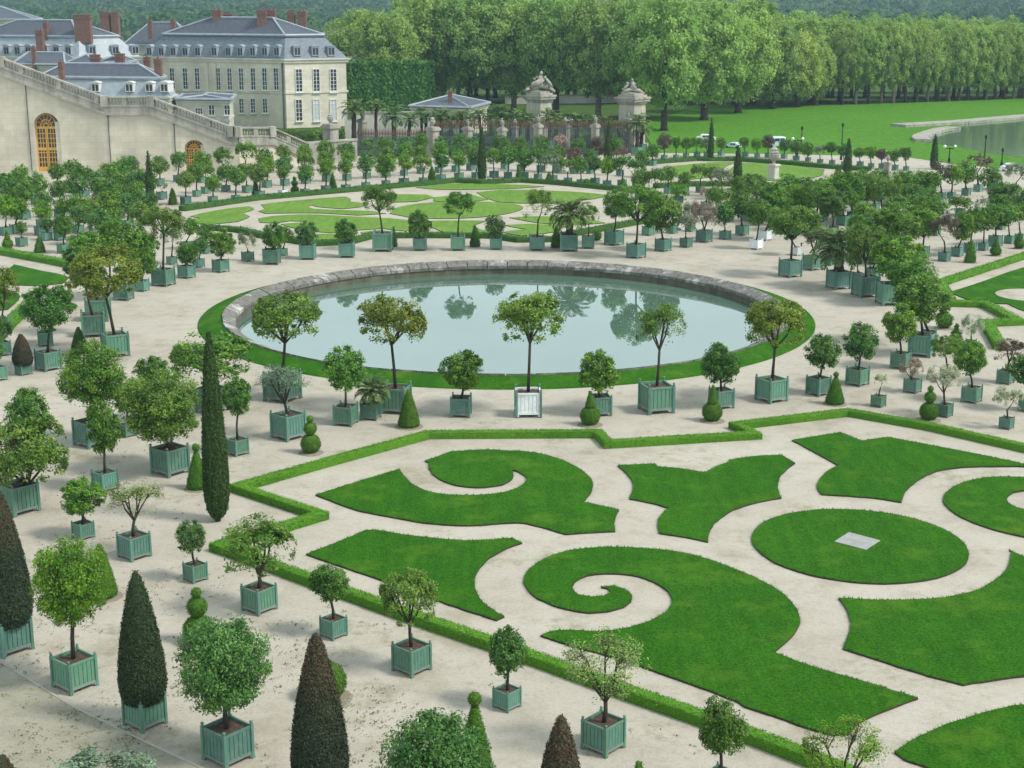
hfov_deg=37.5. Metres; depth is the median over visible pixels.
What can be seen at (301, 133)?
bush
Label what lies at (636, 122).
potted palm
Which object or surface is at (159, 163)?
potted tree
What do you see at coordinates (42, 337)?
potted tree
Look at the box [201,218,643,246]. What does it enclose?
box hedge
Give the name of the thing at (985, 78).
plane tree
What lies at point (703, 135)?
parked car
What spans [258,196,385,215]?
lawn
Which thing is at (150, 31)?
house
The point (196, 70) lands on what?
window
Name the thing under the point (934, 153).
cypress
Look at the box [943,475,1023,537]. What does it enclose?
lawn
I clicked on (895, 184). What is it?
potted tree
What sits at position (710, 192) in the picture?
potted tree
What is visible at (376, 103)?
potted palm
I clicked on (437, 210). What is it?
lawn
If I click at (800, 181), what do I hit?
potted tree
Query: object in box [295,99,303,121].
window
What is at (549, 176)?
topiary
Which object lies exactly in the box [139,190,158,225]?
potted tree
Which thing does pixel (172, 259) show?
potted tree
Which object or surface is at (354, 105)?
potted palm
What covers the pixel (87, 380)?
potted tree
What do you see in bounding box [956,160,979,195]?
potted tree
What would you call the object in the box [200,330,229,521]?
cypress
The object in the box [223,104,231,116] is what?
window
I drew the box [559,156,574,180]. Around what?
potted tree
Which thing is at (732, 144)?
parked car
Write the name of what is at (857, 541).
stone slab
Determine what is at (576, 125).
iron railing
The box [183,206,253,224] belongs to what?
lawn
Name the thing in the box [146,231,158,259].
potted shrub
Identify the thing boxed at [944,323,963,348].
topiary
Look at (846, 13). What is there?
plane tree
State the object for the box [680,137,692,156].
potted tree
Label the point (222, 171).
potted tree
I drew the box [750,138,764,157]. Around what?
potted tree
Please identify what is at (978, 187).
potted shrub
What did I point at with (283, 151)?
potted tree
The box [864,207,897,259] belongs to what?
potted tree
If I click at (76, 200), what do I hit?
potted tree
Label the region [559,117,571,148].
pillar
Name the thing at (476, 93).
plane tree
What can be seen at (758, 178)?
potted tree
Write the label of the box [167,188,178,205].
topiary
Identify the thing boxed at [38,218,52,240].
potted tree
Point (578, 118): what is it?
potted palm
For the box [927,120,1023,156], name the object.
lake water
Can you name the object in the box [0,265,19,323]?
potted tree
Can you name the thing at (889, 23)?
plane tree
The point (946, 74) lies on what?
plane tree
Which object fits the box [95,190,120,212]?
potted tree
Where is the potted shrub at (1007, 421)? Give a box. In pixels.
[992,384,1023,429]
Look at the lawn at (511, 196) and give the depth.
134.79 m
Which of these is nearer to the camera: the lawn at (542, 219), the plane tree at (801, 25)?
the lawn at (542, 219)
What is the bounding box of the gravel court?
[0,153,1023,767]
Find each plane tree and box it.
[322,8,371,57]
[335,8,371,44]
[346,9,421,60]
[352,11,389,42]
[377,0,421,57]
[387,0,467,97]
[426,0,512,97]
[428,0,486,94]
[465,84,485,95]
[474,0,546,111]
[475,3,501,100]
[483,0,512,97]
[502,0,532,88]
[508,0,533,94]
[515,0,591,112]
[523,0,553,90]
[552,0,579,93]
[558,0,632,116]
[599,0,674,95]
[600,0,629,93]
[620,0,705,130]
[621,0,648,8]
[666,0,754,119]
[692,0,714,101]
[707,0,783,112]
[711,0,759,104]
[735,0,785,103]
[752,14,807,108]
[779,16,811,103]
[782,9,808,95]
[783,29,827,106]
[791,10,842,102]
[803,34,837,104]
[823,14,841,97]
[823,16,868,101]
[829,27,861,104]
[830,16,846,97]
[837,10,857,25]
[841,24,873,103]
[849,19,869,97]
[858,12,882,93]
[858,26,889,103]
[863,18,879,96]
[872,25,901,103]
[874,18,892,97]
[874,18,895,93]
[881,21,916,102]
[887,13,920,98]
[895,24,924,102]
[902,12,916,92]
[906,17,934,97]
[907,23,937,101]
[916,12,936,93]
[919,26,951,101]
[926,17,954,98]
[930,28,957,101]
[934,13,963,93]
[943,25,971,100]
[951,20,978,100]
[951,22,964,97]
[961,22,986,98]
[962,16,984,93]
[964,25,987,100]
[970,24,998,99]
[975,15,1000,91]
[975,23,1011,99]
[989,20,1016,99]
[996,14,1022,93]
[996,24,1009,96]
[1000,22,1023,98]
[1006,26,1023,98]
[1016,22,1023,97]
[1018,26,1023,98]
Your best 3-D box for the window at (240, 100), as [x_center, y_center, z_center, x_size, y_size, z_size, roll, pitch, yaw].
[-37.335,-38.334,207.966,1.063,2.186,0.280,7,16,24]
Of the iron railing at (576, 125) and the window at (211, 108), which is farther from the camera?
the window at (211, 108)
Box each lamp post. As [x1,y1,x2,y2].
[791,137,803,155]
[840,123,843,159]
[943,145,956,161]
[983,135,986,162]
[1000,148,1003,165]
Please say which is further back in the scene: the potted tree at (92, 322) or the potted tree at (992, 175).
the potted tree at (992, 175)
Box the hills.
[7,0,1021,30]
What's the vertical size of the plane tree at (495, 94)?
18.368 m
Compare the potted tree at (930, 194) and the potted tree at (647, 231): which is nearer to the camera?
the potted tree at (647, 231)
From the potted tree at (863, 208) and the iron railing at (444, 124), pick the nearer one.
the potted tree at (863, 208)
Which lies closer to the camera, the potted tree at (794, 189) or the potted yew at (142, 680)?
the potted yew at (142, 680)
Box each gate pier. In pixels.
[522,71,556,140]
[614,78,650,146]
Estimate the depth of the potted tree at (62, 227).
103.84 m
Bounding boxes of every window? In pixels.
[169,68,175,90]
[182,68,188,90]
[194,68,200,90]
[195,108,203,114]
[207,105,215,115]
[216,68,221,90]
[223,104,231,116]
[226,68,232,90]
[238,68,244,90]
[238,98,244,113]
[249,98,256,113]
[250,68,256,90]
[261,68,268,90]
[261,98,268,113]
[273,68,279,90]
[295,69,303,92]
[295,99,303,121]
[312,69,320,92]
[312,99,320,121]
[329,69,337,92]
[329,99,337,121]
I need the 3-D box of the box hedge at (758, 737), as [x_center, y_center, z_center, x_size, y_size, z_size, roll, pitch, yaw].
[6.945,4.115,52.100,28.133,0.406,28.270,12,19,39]
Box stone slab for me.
[834,532,879,549]
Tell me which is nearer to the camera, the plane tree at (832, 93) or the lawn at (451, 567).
the lawn at (451, 567)
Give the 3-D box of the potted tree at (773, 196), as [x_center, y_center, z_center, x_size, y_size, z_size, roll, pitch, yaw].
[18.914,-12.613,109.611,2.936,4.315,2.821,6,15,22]
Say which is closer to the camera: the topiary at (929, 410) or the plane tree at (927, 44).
the topiary at (929, 410)
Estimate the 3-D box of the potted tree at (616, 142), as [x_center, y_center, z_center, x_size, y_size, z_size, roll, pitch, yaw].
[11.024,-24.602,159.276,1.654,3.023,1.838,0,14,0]
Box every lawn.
[0,290,19,310]
[3,264,67,285]
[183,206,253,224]
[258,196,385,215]
[258,214,409,232]
[306,528,521,621]
[313,233,342,239]
[315,448,619,534]
[390,201,522,218]
[393,194,432,202]
[416,183,543,189]
[432,220,503,232]
[433,194,487,201]
[477,190,609,203]
[503,224,563,235]
[509,216,604,224]
[523,545,917,735]
[618,454,794,542]
[661,162,733,179]
[729,163,824,180]
[751,507,969,584]
[791,431,1023,502]
[838,549,1023,685]
[893,702,1023,767]
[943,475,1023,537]
[952,267,1023,310]
[995,289,1023,300]
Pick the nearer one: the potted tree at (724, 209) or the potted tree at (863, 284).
the potted tree at (863, 284)
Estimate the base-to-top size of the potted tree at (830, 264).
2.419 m
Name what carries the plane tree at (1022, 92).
on the ground at (607, 109)
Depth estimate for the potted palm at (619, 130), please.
172.55 m
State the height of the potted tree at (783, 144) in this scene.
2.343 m
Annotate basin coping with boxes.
[222,260,787,375]
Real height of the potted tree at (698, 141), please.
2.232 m
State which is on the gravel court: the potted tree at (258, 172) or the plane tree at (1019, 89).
the potted tree at (258, 172)
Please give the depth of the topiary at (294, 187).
136.04 m
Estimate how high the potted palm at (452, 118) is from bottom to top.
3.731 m
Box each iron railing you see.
[356,128,425,155]
[433,120,466,153]
[468,120,499,152]
[504,120,514,144]
[515,120,535,150]
[540,120,564,153]
[565,120,594,153]
[597,120,627,153]
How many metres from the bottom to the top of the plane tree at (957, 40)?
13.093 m
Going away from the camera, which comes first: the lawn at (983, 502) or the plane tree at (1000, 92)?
the lawn at (983, 502)
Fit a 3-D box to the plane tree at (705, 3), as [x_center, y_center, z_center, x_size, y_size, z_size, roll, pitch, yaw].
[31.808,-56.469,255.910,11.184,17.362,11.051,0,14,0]
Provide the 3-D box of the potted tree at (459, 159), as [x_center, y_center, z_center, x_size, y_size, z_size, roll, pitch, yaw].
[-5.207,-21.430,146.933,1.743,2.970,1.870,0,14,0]
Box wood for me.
[0,0,1023,40]
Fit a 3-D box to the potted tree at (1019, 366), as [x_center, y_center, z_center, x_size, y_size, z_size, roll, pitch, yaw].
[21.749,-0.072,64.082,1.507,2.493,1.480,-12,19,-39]
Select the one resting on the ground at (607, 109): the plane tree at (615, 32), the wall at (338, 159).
the plane tree at (615, 32)
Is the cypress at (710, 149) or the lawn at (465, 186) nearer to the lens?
the lawn at (465, 186)
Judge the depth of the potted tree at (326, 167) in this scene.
136.63 m
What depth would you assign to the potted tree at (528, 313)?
62.66 m
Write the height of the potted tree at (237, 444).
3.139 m
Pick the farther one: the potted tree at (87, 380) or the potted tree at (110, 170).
the potted tree at (110, 170)
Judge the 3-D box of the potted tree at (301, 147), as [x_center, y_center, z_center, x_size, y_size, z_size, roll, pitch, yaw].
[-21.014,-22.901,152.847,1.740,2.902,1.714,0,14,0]
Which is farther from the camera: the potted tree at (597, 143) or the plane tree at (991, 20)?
the plane tree at (991, 20)
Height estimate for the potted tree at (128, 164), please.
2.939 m
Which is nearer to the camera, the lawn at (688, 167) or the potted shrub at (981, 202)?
the potted shrub at (981, 202)
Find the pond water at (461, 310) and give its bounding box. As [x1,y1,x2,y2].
[236,274,772,374]
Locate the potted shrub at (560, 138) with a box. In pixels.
[553,134,567,144]
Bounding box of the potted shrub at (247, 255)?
[237,230,256,261]
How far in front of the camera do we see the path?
36.08 m
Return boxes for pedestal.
[766,146,780,178]
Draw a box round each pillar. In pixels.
[320,113,340,139]
[356,111,367,147]
[424,117,440,157]
[461,119,473,153]
[496,118,507,141]
[511,119,518,144]
[532,115,543,145]
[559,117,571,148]
[589,115,600,151]
[619,111,633,151]
[883,155,892,176]
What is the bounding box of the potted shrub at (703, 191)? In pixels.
[699,186,711,207]
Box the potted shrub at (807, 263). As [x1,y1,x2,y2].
[800,227,829,270]
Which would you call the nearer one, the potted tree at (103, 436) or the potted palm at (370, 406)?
the potted tree at (103, 436)
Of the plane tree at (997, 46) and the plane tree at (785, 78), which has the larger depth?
the plane tree at (997, 46)
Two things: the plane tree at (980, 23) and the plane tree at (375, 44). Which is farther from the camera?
the plane tree at (980, 23)
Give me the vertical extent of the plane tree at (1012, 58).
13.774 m
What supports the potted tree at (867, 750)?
on the gravel court
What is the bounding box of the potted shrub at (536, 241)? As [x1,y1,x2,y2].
[520,187,552,250]
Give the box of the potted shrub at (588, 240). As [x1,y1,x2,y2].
[580,204,599,248]
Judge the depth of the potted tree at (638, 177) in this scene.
132.46 m
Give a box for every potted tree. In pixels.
[0,171,15,200]
[0,179,17,196]
[0,193,19,234]
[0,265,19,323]
[0,315,12,354]
[0,339,7,379]
[0,412,70,517]
[2,387,51,470]
[8,197,28,233]
[10,163,29,182]
[13,179,36,219]
[14,221,27,246]
[17,283,77,371]
[25,170,48,203]
[28,533,111,696]
[30,199,52,235]
[31,190,53,225]
[37,285,73,346]
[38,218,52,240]
[47,162,65,195]
[48,180,69,216]
[51,213,76,253]
[52,195,71,216]
[53,220,65,240]
[55,337,127,449]
[57,475,106,540]
[60,231,111,321]
[61,158,81,192]
[61,249,106,336]
[64,172,88,208]
[64,242,143,355]
[66,193,90,232]
[68,204,87,244]
[75,165,94,196]
[78,198,102,233]
[81,195,97,220]
[82,170,108,197]
[84,401,125,490]
[86,207,113,232]
[90,182,110,199]
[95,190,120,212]
[96,218,149,300]
[98,162,118,180]
[101,178,121,188]
[102,205,124,229]
[103,477,165,562]
[107,182,129,216]
[111,170,129,192]
[112,155,133,173]
[112,379,136,437]
[116,366,202,478]
[117,192,139,226]
[123,172,145,206]
[124,155,139,170]
[126,179,145,216]
[127,201,150,231]
[128,232,160,291]
[131,355,170,380]
[132,168,145,194]
[137,170,157,188]
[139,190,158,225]
[141,202,183,286]
[150,155,169,184]
[156,182,167,199]
[159,226,184,264]
[168,330,253,411]
[170,151,187,181]
[172,613,272,767]
[174,517,208,584]
[175,171,195,204]
[175,242,200,278]
[182,216,198,244]
[186,161,206,196]
[190,235,207,267]
[191,150,213,182]
[195,222,214,253]
[201,163,214,193]
[204,173,221,200]
[207,227,236,272]
[212,147,233,176]
[215,163,233,191]
[220,512,296,616]
[221,375,253,456]
[226,166,247,197]
[235,140,256,175]
[237,163,255,192]
[249,161,269,194]
[251,289,322,403]
[254,147,273,175]
[259,221,286,264]
[261,157,276,187]
[274,143,291,172]
[274,154,293,185]
[276,164,290,192]
[280,226,293,255]
[294,220,319,259]
[295,164,314,191]
[296,144,312,167]
[297,153,314,183]
[307,562,350,641]
[316,139,334,155]
[316,151,335,181]
[317,159,336,188]
[321,343,366,426]
[333,218,357,257]
[335,141,355,168]
[337,158,353,187]
[340,149,356,180]
[356,155,373,185]
[357,293,427,412]
[360,138,376,167]
[360,150,375,178]
[361,185,396,251]
[374,153,396,183]
[375,146,396,177]
[376,137,395,150]
[377,567,439,678]
[377,706,496,767]
[395,143,412,175]
[396,136,411,148]
[397,155,412,182]
[408,209,432,250]
[412,145,427,173]
[412,153,431,180]
[413,133,428,146]
[430,141,448,171]
[433,153,449,179]
[434,136,448,157]
[437,349,483,417]
[442,191,475,250]
[448,143,464,171]
[450,149,466,177]
[451,133,467,148]
[463,136,479,163]
[463,143,477,170]
[467,148,478,178]
[484,214,505,249]
[485,148,500,177]
[488,624,528,713]
[491,134,509,161]
[492,290,566,417]
[497,140,512,168]
[499,145,517,177]
[512,137,527,161]
[513,142,526,170]
[516,147,533,177]
[528,146,549,178]
[530,142,549,171]
[534,134,549,162]
[540,153,561,178]
[549,145,565,172]
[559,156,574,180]
[560,624,651,758]
[563,146,582,173]
[570,138,585,158]
[573,156,588,181]
[577,348,620,415]
[583,147,598,173]
[586,155,601,183]
[587,136,604,161]
[599,155,616,184]
[602,188,628,245]
[611,137,623,157]
[612,155,634,185]
[612,183,668,258]
[627,160,646,187]
[631,167,649,198]
[635,149,649,172]
[639,203,654,235]
[640,193,682,251]
[644,167,665,191]
[645,144,660,165]
[656,133,672,158]
[660,165,677,192]
[666,198,682,233]
[668,182,689,203]
[671,136,680,157]
[678,171,691,191]
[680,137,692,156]
[682,201,697,231]
[689,137,702,155]
[690,164,708,192]
[698,693,750,767]
[700,342,741,407]
[701,137,708,155]
[704,163,723,190]
[705,185,724,214]
[710,167,732,198]
[714,186,738,221]
[714,201,734,239]
[716,137,727,155]
[726,189,754,235]
[731,172,766,220]
[739,137,748,156]
[744,298,807,403]
[746,198,772,249]
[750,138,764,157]
[750,174,763,199]
[752,181,792,240]
[761,134,775,157]
[767,204,822,277]
[776,173,799,207]
[778,137,791,157]
[780,217,802,255]
[785,182,814,226]
[789,140,801,159]
[795,177,814,186]
[795,195,818,224]
[800,713,891,767]
[801,141,813,160]
[801,180,836,231]
[803,332,841,396]
[811,179,828,221]
[814,144,825,162]
[817,189,850,230]
[819,175,833,210]
[819,231,835,265]
[821,171,865,225]
[824,141,837,163]
[829,170,849,178]
[836,143,847,164]
[841,320,879,386]
[842,220,885,297]
[845,185,858,214]
[847,212,874,250]
[848,254,869,273]
[849,171,865,202]
[851,200,874,217]
[853,147,865,165]
[855,168,868,177]
[856,175,883,218]
[860,173,885,210]
[861,170,903,221]
[863,145,877,166]
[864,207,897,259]
[865,239,878,275]
[869,233,930,305]
[871,168,892,201]
[875,148,887,168]
[879,183,903,208]
[881,302,919,367]
[882,195,910,211]
[882,207,922,242]
[884,252,939,331]
[887,149,900,168]
[889,272,953,357]
[890,169,924,194]
[897,182,921,204]
[898,146,911,169]
[902,193,931,233]
[909,207,941,256]
[912,169,929,192]
[915,186,940,217]
[917,170,942,195]
[926,197,950,235]
[930,333,963,380]
[941,163,965,197]
[946,195,973,214]
[949,211,976,256]
[952,339,988,403]
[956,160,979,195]
[964,207,987,251]
[977,205,999,250]
[978,166,1002,188]
[984,202,1013,245]
[987,181,1020,204]
[987,193,1010,229]
[999,204,1022,243]
[1005,353,1023,410]
[1010,200,1023,239]
[1011,187,1023,218]
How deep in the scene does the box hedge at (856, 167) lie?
161.59 m
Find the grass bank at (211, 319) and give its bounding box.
[197,261,815,389]
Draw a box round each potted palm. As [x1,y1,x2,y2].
[337,99,368,147]
[353,373,390,420]
[367,99,384,144]
[379,104,411,148]
[399,112,420,144]
[411,106,427,138]
[417,111,436,127]
[426,107,457,140]
[442,113,461,144]
[454,109,472,136]
[460,113,479,126]
[470,108,486,140]
[480,111,499,144]
[487,103,511,135]
[501,111,519,144]
[512,108,526,137]
[515,110,538,148]
[538,107,562,148]
[546,197,594,251]
[553,114,565,144]
[566,112,587,143]
[581,115,598,145]
[597,115,611,142]
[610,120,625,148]
[625,112,651,155]
[632,120,652,151]
[806,224,866,289]
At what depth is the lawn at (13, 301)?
87.40 m
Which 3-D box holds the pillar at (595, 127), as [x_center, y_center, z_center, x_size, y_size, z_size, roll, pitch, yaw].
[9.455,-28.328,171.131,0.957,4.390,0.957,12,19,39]
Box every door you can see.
[36,113,57,170]
[186,140,200,168]
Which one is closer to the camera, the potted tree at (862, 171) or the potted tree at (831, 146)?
the potted tree at (862, 171)
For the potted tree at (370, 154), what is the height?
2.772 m
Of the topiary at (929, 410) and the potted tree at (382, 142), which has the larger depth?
the potted tree at (382, 142)
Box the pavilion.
[408,89,490,134]
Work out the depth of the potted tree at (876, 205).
124.73 m
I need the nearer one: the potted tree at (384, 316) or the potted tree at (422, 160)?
the potted tree at (384, 316)
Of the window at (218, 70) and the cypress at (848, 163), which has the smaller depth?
the cypress at (848, 163)
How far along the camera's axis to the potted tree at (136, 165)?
144.33 m
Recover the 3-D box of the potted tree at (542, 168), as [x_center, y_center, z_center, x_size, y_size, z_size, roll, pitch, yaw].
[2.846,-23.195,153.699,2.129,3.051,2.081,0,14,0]
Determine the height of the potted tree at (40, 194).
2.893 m
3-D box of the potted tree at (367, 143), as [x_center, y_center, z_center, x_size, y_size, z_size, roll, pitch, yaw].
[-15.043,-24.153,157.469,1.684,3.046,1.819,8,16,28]
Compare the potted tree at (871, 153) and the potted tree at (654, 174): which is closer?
the potted tree at (654, 174)
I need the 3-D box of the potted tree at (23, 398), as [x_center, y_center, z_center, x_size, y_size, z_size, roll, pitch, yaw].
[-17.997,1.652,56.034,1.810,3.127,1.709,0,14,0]
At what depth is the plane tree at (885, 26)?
280.56 m
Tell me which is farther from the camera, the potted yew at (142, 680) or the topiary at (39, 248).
the topiary at (39, 248)
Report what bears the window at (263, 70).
in the palace
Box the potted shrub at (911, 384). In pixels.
[899,357,923,393]
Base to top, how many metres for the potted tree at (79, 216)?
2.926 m
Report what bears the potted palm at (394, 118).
on the ground at (607, 109)
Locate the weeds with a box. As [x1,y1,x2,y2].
[0,450,734,767]
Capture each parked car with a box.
[696,134,715,140]
[725,142,741,147]
[1000,163,1015,170]
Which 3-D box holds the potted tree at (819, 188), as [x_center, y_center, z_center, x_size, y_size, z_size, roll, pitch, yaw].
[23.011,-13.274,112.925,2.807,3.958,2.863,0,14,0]
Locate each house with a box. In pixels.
[0,6,42,24]
[0,11,140,62]
[14,45,73,73]
[42,51,177,109]
[66,53,109,62]
[102,55,137,62]
[124,18,181,64]
[173,92,236,127]
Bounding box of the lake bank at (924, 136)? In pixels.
[891,114,1023,141]
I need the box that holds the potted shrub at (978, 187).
[961,152,993,191]
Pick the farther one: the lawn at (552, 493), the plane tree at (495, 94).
the plane tree at (495, 94)
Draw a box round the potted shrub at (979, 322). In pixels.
[960,314,984,349]
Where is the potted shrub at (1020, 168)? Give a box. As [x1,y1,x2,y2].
[1004,162,1023,203]
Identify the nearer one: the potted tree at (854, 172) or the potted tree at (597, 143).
the potted tree at (854, 172)
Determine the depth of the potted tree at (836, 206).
111.51 m
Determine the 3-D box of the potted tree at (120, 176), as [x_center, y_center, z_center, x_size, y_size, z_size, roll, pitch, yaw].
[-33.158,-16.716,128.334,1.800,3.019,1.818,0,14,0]
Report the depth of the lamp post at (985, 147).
160.73 m
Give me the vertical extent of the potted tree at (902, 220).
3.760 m
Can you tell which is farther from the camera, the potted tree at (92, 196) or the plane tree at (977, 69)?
the plane tree at (977, 69)
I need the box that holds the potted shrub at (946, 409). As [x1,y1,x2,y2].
[926,363,961,417]
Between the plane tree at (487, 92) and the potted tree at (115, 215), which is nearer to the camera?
the potted tree at (115, 215)
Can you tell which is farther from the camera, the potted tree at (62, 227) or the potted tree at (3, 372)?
the potted tree at (62, 227)
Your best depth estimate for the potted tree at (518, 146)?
154.35 m
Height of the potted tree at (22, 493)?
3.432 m
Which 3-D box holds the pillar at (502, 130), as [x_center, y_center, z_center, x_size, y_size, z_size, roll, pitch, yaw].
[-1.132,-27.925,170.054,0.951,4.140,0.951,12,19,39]
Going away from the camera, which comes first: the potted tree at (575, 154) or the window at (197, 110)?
the potted tree at (575, 154)
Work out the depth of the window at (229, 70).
207.86 m
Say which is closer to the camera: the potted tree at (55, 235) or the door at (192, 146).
the potted tree at (55, 235)
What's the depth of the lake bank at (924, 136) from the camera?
209.66 m
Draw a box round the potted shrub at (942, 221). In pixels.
[928,214,960,261]
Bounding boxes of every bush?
[285,128,297,136]
[296,128,307,139]
[305,128,319,139]
[317,130,322,139]
[338,129,344,138]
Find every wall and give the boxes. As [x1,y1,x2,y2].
[0,54,314,171]
[236,266,775,324]
[308,138,357,164]
[344,111,431,138]
[504,94,661,103]
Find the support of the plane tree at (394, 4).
on the ground at (607, 109)
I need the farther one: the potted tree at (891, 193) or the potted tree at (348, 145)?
the potted tree at (348, 145)
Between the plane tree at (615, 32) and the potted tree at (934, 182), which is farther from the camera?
the plane tree at (615, 32)
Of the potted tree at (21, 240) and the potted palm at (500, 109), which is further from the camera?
the potted palm at (500, 109)
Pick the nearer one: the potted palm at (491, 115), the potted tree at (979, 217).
the potted tree at (979, 217)
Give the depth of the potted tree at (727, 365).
64.25 m
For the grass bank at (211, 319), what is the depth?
70.76 m
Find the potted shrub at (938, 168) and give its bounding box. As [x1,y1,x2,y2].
[930,161,952,199]
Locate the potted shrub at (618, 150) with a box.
[610,145,628,175]
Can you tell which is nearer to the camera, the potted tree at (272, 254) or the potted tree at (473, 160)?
the potted tree at (272, 254)
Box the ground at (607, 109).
[121,34,1021,152]
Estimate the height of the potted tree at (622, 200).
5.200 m
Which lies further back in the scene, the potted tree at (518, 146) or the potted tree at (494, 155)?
the potted tree at (518, 146)
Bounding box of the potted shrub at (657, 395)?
[634,301,687,415]
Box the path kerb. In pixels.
[0,661,203,767]
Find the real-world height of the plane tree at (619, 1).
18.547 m
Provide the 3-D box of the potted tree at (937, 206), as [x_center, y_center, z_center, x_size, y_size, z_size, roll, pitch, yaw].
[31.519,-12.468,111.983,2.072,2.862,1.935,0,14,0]
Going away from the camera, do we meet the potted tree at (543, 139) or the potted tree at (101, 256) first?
the potted tree at (101, 256)
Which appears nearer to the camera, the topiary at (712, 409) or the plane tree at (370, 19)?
the topiary at (712, 409)
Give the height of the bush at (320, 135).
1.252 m
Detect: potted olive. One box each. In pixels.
[254,364,311,442]
[675,212,696,247]
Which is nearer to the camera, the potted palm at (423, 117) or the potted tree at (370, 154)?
the potted tree at (370, 154)
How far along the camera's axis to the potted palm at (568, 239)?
104.63 m
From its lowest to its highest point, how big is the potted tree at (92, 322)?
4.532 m
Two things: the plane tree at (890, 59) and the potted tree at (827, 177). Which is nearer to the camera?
the potted tree at (827, 177)
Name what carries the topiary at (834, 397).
on the gravel court
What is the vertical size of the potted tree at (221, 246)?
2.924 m
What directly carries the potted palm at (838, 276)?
on the gravel court
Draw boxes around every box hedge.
[0,246,65,267]
[1,297,38,329]
[179,177,636,210]
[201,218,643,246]
[208,407,1023,767]
[645,156,871,170]
[653,180,775,187]
[936,251,1023,349]
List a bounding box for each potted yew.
[0,489,34,659]
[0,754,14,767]
[11,333,33,375]
[117,570,168,733]
[289,632,350,767]
[540,713,581,767]
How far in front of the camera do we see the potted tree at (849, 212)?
120.19 m
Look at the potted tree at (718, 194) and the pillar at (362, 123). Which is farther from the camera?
the pillar at (362, 123)
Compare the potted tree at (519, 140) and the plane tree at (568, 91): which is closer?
the potted tree at (519, 140)
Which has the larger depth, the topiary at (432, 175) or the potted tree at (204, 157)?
the topiary at (432, 175)
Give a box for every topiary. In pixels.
[1,230,14,248]
[33,236,46,253]
[71,327,86,355]
[91,543,122,603]
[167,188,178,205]
[180,587,211,649]
[184,443,202,492]
[252,180,258,194]
[290,177,298,191]
[298,415,323,456]
[329,175,336,187]
[329,659,352,706]
[392,227,397,246]
[395,389,422,430]
[428,167,435,179]
[460,691,496,767]
[469,225,480,247]
[515,167,522,177]
[545,171,551,179]
[550,226,559,248]
[577,391,602,427]
[592,230,602,241]
[619,178,625,186]
[634,760,643,767]
[699,384,724,423]
[822,371,846,406]
[834,165,841,173]
[916,385,940,422]
[933,311,953,330]
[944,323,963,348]
[963,240,976,263]
[989,238,1001,256]
[1012,232,1023,249]
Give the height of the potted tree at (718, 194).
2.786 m
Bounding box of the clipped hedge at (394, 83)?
[346,59,435,111]
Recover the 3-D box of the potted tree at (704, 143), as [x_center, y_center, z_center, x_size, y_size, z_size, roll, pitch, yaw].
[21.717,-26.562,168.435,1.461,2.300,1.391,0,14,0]
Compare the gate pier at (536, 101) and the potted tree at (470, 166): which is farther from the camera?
the gate pier at (536, 101)
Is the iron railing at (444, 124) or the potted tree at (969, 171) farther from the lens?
the iron railing at (444, 124)
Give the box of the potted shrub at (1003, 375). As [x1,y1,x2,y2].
[992,338,1023,384]
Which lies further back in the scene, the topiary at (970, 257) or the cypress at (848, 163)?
the cypress at (848, 163)
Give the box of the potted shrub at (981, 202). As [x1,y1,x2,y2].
[974,195,992,212]
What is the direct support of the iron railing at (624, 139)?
on the gravel court
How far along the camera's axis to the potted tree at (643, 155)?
148.19 m
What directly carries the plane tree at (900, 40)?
on the ground at (607, 109)
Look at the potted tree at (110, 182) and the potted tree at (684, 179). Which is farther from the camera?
the potted tree at (684, 179)
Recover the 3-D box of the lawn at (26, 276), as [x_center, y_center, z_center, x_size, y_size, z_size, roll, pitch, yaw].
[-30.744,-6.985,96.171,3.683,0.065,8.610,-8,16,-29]
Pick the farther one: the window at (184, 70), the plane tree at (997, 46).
the plane tree at (997, 46)
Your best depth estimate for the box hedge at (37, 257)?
101.25 m
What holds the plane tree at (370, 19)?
on the ground at (607, 109)
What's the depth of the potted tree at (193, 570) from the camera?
45.21 m
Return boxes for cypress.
[145,151,154,202]
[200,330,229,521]
[477,127,486,178]
[603,119,612,161]
[706,118,714,156]
[732,145,742,177]
[843,138,852,171]
[930,134,938,167]
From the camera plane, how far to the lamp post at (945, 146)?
162.80 m
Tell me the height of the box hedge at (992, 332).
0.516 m
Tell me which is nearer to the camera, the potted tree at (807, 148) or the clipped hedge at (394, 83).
the potted tree at (807, 148)
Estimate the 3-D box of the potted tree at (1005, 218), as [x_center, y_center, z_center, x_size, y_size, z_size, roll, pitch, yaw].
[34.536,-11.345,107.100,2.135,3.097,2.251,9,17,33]
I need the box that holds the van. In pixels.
[769,136,787,147]
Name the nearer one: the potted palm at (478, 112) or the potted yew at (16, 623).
the potted yew at (16, 623)
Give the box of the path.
[0,664,197,767]
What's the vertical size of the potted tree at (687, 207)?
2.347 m
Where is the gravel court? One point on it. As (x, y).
(158, 319)
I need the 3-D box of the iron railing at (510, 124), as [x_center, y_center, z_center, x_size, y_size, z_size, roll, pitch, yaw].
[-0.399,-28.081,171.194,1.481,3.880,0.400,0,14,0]
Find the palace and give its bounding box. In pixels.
[139,8,350,128]
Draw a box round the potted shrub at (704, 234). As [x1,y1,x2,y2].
[691,198,718,242]
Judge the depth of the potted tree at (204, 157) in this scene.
143.96 m
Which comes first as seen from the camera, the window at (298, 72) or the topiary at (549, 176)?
the topiary at (549, 176)
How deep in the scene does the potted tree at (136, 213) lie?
109.78 m
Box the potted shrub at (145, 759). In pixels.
[54,743,157,767]
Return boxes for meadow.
[645,98,1023,167]
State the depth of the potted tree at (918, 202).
111.41 m
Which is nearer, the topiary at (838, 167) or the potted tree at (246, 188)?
the potted tree at (246, 188)
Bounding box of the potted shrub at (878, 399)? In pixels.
[870,374,888,407]

